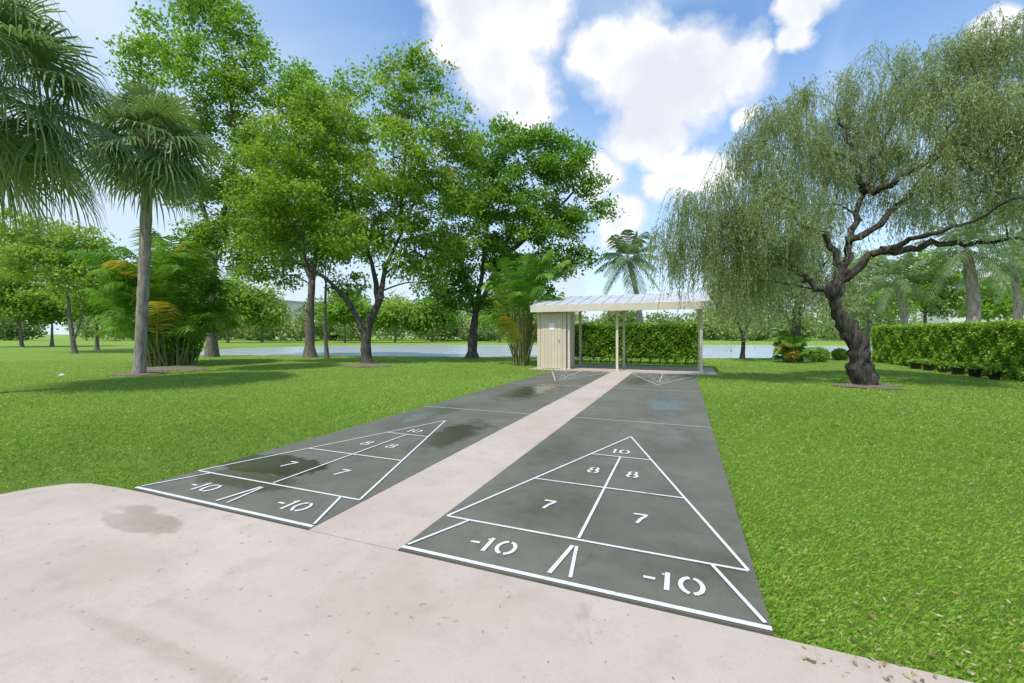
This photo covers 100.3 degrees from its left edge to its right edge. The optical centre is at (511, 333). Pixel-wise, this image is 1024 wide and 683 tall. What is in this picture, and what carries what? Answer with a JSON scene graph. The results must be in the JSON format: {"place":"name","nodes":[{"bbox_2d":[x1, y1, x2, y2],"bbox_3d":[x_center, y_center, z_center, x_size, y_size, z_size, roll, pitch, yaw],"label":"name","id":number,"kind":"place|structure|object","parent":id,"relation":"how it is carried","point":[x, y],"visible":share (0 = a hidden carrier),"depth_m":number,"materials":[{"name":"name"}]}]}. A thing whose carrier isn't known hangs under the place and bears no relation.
{"place":"outdoors","nodes":[
{"label":"outdoors","id":0,"kind":"place"},
{"bbox_2d":[309,371,632,550],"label":"path","id":1,"kind":"structure","parent":0,"point":[397,516],"depth_m":3.51,"materials":[{"name":"beige concrete"}]},
{"bbox_2d":[0,334,1023,682],"bbox_3d":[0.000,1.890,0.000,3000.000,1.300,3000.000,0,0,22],"label":"ground","id":2,"kind":"structure","parent":0,"point":[34,350],"depth_m":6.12,"materials":[{"name":"green plant"}]},
{"bbox_2d":[0,267,78,346],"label":"lawn tree","id":3,"kind":"object","parent":2,"relation":"on","point":[12,294],"visible":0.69,"depth_m":39.25,"materials":[{"name":"green plant"}]},
{"bbox_2d":[8,294,89,346],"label":"lawn tree","id":4,"kind":"object","parent":2,"relation":"on","point":[48,319],"visible":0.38,"depth_m":41.10,"materials":[{"name":"green plant"}]},
{"bbox_2d":[0,208,125,353],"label":"lawn tree","id":5,"kind":"object","parent":2,"relation":"on","point":[60,277],"visible":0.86,"depth_m":26.36,"materials":[{"name":"green plant"}]},
{"bbox_2d":[0,0,147,269],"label":"fan palm","id":6,"kind":"object","parent":2,"relation":"on","point":[25,160],"visible":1,"depth_m":8.99,"materials":[{"name":"green plant"}]},
{"bbox_2d":[49,241,135,349],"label":"lawn tree","id":7,"kind":"object","parent":2,"relation":"on","point":[77,302],"visible":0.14,"depth_m":32.45,"materials":[{"name":"green plant"}]},
{"bbox_2d":[110,371,166,375],"bbox_3d":[-11.508,1.191,13.304,1.695,0.082,1.289,0,0,22],"label":"mulch bed","id":8,"kind":"object","parent":2,"relation":"on","point":[147,373],"visible":0.77,"depth_m":12.91,"materials":[{"name":"soil"}]},
{"bbox_2d":[66,77,224,373],"bbox_3d":[-10.900,-3.130,12.834,3.747,8.958,3.781,0,0,-41],"label":"fan palm","id":9,"kind":"object","parent":2,"relation":"on","point":[149,108],"visible":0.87,"depth_m":12.62,"materials":[{"name":"green plant"}]},
{"bbox_2d":[66,225,250,365],"bbox_3d":[-13.576,-1.574,17.273,5.430,5.934,5.119,0,0,-11],"label":"feather palm","id":10,"kind":"object","parent":2,"relation":"on","point":[179,324],"visible":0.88,"depth_m":16.32,"materials":[{"name":"plant"}]},
{"bbox_2d":[147,366,208,370],"bbox_3d":[-11.859,1.191,15.131,2.762,0.083,1.805,0,0,22],"label":"mulch bed","id":11,"kind":"object","parent":2,"relation":"on","point":[180,368],"visible":0.92,"depth_m":14.68,"materials":[{"name":"soil"}]},
{"bbox_2d":[96,0,323,356],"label":"shade tree","id":12,"kind":"object","parent":2,"relation":"on","point":[209,234],"visible":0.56,"depth_m":22.46,"materials":[{"name":"green plant"}]},
{"bbox_2d":[206,273,271,342],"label":"lawn tree","id":13,"kind":"object","parent":2,"relation":"on","point":[239,293],"visible":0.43,"depth_m":58.86,"materials":[{"name":"green plant"}]},
{"bbox_2d":[230,282,297,342],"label":"lawn tree","id":14,"kind":"object","parent":2,"relation":"on","point":[268,316],"visible":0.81,"depth_m":61.10,"materials":[{"name":"green plant"}]},
{"bbox_2d":[232,300,306,337],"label":"apartment building","id":15,"kind":"structure","parent":2,"relation":"on","point":[296,305],"depth_m":125.20,"materials":[{"name":"paint"}]},
{"bbox_2d":[224,58,402,357],"bbox_3d":[-10.407,-6.424,23.071,9.108,15.534,5.411,0,0,2],"label":"shade tree","id":16,"kind":"object","parent":2,"relation":"on","point":[309,351],"visible":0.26,"depth_m":22.31,"materials":[{"name":"green plant"}]},
{"bbox_2d":[289,202,371,357],"bbox_3d":[-9.469,-2.737,22.106,4.739,8.172,3.483,0,0,22],"label":"slender tree","id":17,"kind":"object","parent":2,"relation":"on","point":[355,276],"visible":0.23,"depth_m":21.89,"materials":[{"name":"green plant"}]},
{"bbox_2d":[302,287,380,342],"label":"lawn tree","id":18,"kind":"object","parent":2,"relation":"on","point":[339,311],"visible":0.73,"depth_m":58.81,"materials":[{"name":"green plant"}]},
{"bbox_2d":[346,363,393,366],"bbox_3d":[-5.515,1.191,16.508,1.931,0.083,1.539,0,0,22],"label":"mulch bed","id":19,"kind":"object","parent":2,"relation":"on","point":[369,365],"visible":0.97,"depth_m":16.13,"materials":[{"name":"soil"}]},
{"bbox_2d":[211,39,493,363],"bbox_3d":[-6.682,-5.340,17.639,11.690,13.453,6.527,0,0,7],"label":"shade tree","id":20,"kind":"object","parent":19,"relation":"on","point":[304,183],"visible":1,"depth_m":17.25,"materials":[{"name":"green plant"}]},
{"bbox_2d":[133,370,609,529],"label":"court lane","id":21,"kind":"structure","parent":2,"relation":"on","point":[307,484],"depth_m":4.11,"materials":[{"name":"paint"}]},
{"bbox_2d":[358,296,433,342],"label":"lawn tree","id":22,"kind":"object","parent":2,"relation":"on","point":[397,313],"visible":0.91,"depth_m":60.85,"materials":[{"name":"green plant"}]},
{"bbox_2d":[404,295,463,341],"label":"lawn tree","id":23,"kind":"object","parent":2,"relation":"on","point":[442,321],"visible":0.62,"depth_m":62.96,"materials":[{"name":"green plant"}]},
{"bbox_2d":[0,289,921,340],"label":"distant woods","id":24,"kind":"object","parent":2,"relation":"on","point":[9,330],"visible":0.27,"depth_m":79.28,"materials":[{"name":"green plant"}]},
{"bbox_2d":[0,483,973,682],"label":"apron","id":25,"kind":"object","parent":2,"relation":"on","point":[140,594],"visible":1,"depth_m":1.83,"materials":[{"name":"beige concrete"}]},
{"bbox_2d":[465,292,536,341],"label":"lawn tree","id":26,"kind":"object","parent":2,"relation":"on","point":[486,325],"visible":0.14,"depth_m":63.46,"materials":[{"name":"green plant"}]},
{"bbox_2d":[0,366,1023,681],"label":"fallen leaves","id":27,"kind":"object","parent":2,"relation":"on","point":[870,614],"visible":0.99,"depth_m":1.73,"materials":[{"name":"brown plant"}]},
{"bbox_2d":[412,111,628,357],"bbox_3d":[0.494,-4.898,22.194,11.310,12.505,5.154,0,0,-7],"label":"shade tree","id":28,"kind":"object","parent":2,"relation":"on","point":[546,164],"visible":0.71,"depth_m":21.46,"materials":[{"name":"green plant"}]},
{"bbox_2d":[478,249,570,365],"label":"feather palm","id":29,"kind":"object","parent":2,"relation":"on","point":[521,277],"visible":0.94,"depth_m":16.22,"materials":[{"name":"plant"}]},
{"bbox_2d":[400,372,772,635],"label":"court lane","id":30,"kind":"structure","parent":2,"relation":"on","point":[620,491],"depth_m":2.83,"materials":[{"name":"paint"}]},
{"bbox_2d":[594,229,659,322],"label":"coconut palm","id":31,"kind":"object","parent":2,"relation":"on","point":[626,250],"visible":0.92,"depth_m":21.97,"materials":[{"name":"green plant"}]},
{"bbox_2d":[575,321,697,364],"bbox_3d":[4.873,0.399,18.166,5.763,1.945,1.114,0,0,22],"label":"clipped hedge","id":32,"kind":"object","parent":2,"relation":"on","point":[659,341],"visible":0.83,"depth_m":17.62,"materials":[{"name":"green plant"}]},
{"bbox_2d":[673,254,787,358],"bbox_3d":[11.054,-1.432,21.743,5.601,5.573,4.002,0,0,22],"label":"weeping tree","id":33,"kind":"object","parent":2,"relation":"on","point":[742,352],"visible":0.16,"depth_m":21.41,"materials":[{"name":"green plant"}]},
{"bbox_2d":[685,311,787,337],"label":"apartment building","id":34,"kind":"structure","parent":2,"relation":"on","point":[711,337],"depth_m":144.67,"materials":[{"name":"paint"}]},
{"bbox_2d":[769,330,815,362],"bbox_3d":[12.149,0.546,18.600,1.641,1.422,1.622,0,0,2],"label":"shrub","id":35,"kind":"object","parent":2,"relation":"on","point":[786,346],"visible":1,"depth_m":18.35,"materials":[{"name":"plant"}]},
{"bbox_2d":[705,206,886,361],"bbox_3d":[12.949,-2.319,19.686,7.626,7.348,4.867,0,0,-4],"label":"weeping tree","id":36,"kind":"object","parent":2,"relation":"on","point":[814,299],"visible":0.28,"depth_m":19.02,"materials":[{"name":"green plant"}]},
{"bbox_2d":[808,346,831,361],"bbox_3d":[13.579,0.910,18.910,0.986,0.770,1.013,0,0,22],"label":"round shrub","id":37,"kind":"object","parent":2,"relation":"on","point":[823,355],"visible":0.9,"depth_m":18.72,"materials":[{"name":"green plant"}]},
{"bbox_2d":[643,2,1023,384],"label":"weeping tree","id":38,"kind":"object","parent":2,"relation":"on","point":[1003,127],"visible":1,"depth_m":9.73,"materials":[{"name":"green plant"}]},
{"bbox_2d":[830,348,848,359],"bbox_3d":[15.647,0.965,20.393,0.795,0.678,0.836,0,0,22],"label":"round shrub","id":39,"kind":"object","parent":2,"relation":"on","point":[838,354],"visible":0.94,"depth_m":20.22,"materials":[{"name":"green plant"}]},
{"bbox_2d":[826,248,908,352],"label":"lawn tree","id":40,"kind":"object","parent":2,"relation":"on","point":[866,305],"visible":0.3,"depth_m":30.48,"materials":[{"name":"green plant"}]},
{"bbox_2d":[834,383,904,388],"bbox_3d":[8.276,1.191,10.035,1.326,0.083,0.954,0,0,22],"label":"mulch bed","id":41,"kind":"object","parent":2,"relation":"on","point":[880,386],"visible":0.77,"depth_m":9.73,"materials":[{"name":"soil"}]},
{"bbox_2d":[854,252,952,326],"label":"coconut palm","id":42,"kind":"object","parent":2,"relation":"on","point":[896,269],"visible":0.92,"depth_m":21.65,"materials":[{"name":"green plant"}]},
{"bbox_2d":[909,356,922,368],"bbox_3d":[14.310,1.017,15.129,0.416,0.447,0.392,0,0,22],"label":"plant pot","id":43,"kind":"object","parent":2,"relation":"on","point":[913,361],"visible":0.88,"depth_m":15.06,"materials":[{"name":"black plastic"}]},
{"bbox_2d":[865,247,984,323],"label":"lawn tree","id":44,"kind":"object","parent":2,"relation":"on","point":[949,299],"visible":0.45,"depth_m":26.36,"materials":[{"name":"green plant"}]},
{"bbox_2d":[917,358,935,370],"bbox_3d":[14.056,1.022,14.435,0.423,0.436,0.344,0,0,-6],"label":"plant pot","id":45,"kind":"object","parent":2,"relation":"on","point":[928,365],"visible":1,"depth_m":14.36,"materials":[{"name":"black plastic"}]},
{"bbox_2d":[936,360,950,372],"bbox_3d":[13.816,1.028,13.732,0.397,0.425,0.382,0,0,-21],"label":"plant pot","id":46,"kind":"object","parent":2,"relation":"on","point":[941,365],"visible":0.98,"depth_m":13.65,"materials":[{"name":"black plastic"}]},
{"bbox_2d":[870,317,1023,380],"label":"clipped hedge","id":47,"kind":"object","parent":2,"relation":"on","point":[994,342],"visible":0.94,"depth_m":13.61,"materials":[{"name":"green plant"}]},
{"bbox_2d":[948,360,966,374],"bbox_3d":[13.595,1.022,13.010,0.420,0.437,0.413,0,0,-9],"label":"plant pot","id":48,"kind":"object","parent":2,"relation":"on","point":[957,367],"visible":1,"depth_m":12.94,"materials":[{"name":"black plastic"}]},
{"bbox_2d":[912,214,1023,321],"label":"coconut palm","id":49,"kind":"object","parent":2,"relation":"on","point":[973,296],"visible":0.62,"depth_m":19.79,"materials":[{"name":"green plant"}]},
{"bbox_2d":[922,273,1023,323],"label":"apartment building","id":50,"kind":"structure","parent":2,"relation":"on","point":[940,320],"depth_m":49.07,"materials":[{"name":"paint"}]},
{"bbox_2d":[965,363,984,376],"bbox_3d":[13.351,1.026,12.320,0.394,0.427,0.372,0,0,9],"label":"plant pot","id":51,"kind":"object","parent":2,"relation":"on","point":[974,370],"visible":1,"depth_m":12.23,"materials":[{"name":"black plastic"}]},
{"bbox_2d":[951,277,1023,321],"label":"lawn tree","id":52,"kind":"object","parent":2,"relation":"on","point":[995,309],"visible":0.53,"depth_m":29.38,"materials":[{"name":"green plant"}]},
{"bbox_2d":[952,230,1023,320],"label":"coconut palm","id":53,"kind":"object","parent":2,"relation":"on","point":[1018,311],"visible":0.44,"depth_m":22.84,"materials":[{"name":"green plant"}]},
{"bbox_2d":[984,364,1004,379],"bbox_3d":[13.088,1.012,11.604,0.392,0.456,0.528,0,0,22],"label":"plant pot","id":54,"kind":"object","parent":2,"relation":"on","point":[994,372],"visible":1,"depth_m":11.53,"materials":[{"name":"black plastic"}]},
{"bbox_2d":[982,255,1023,314],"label":"lawn tree","id":55,"kind":"object","parent":2,"relation":"on","point":[1022,286],"visible":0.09,"depth_m":31.38,"materials":[{"name":"green plant"}]},
{"bbox_2d":[0,0,1023,334],"label":"sky","id":56,"kind":"structure","parent":0,"point":[659,86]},
{"bbox_2d":[200,345,872,357],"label":"water","id":57,"kind":"structure","parent":0,"point":[751,351],"depth_m":37.27,"materials":[{"name":"grey liquid"}]},
{"bbox_2d":[531,364,717,374],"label":"pavement","id":58,"kind":"structure","parent":0,"point":[652,369],"depth_m":14.63,"materials":[{"name":"beige concrete"}]},
{"bbox_2d":[530,292,710,373],"bbox_3d":[3.724,-0.140,14.866,5.680,2.714,2.535,0,0,22],"label":"shelter","id":59,"kind":"object","parent":58,"relation":"on","point":[555,334],"visible":0.92,"depth_m":14.68,"materials":[{"name":"beige paint"}]},
{"bbox_2d":[542,313,560,367],"bbox_3d":[1.358,0.230,14.809,0.673,1.900,0.021,0,0,22],"label":"door","id":60,"kind":"structure","parent":59,"relation":"in","point":[549,320],"depth_m":14.80,"materials":[{"name":"beige paint"}]}
]}

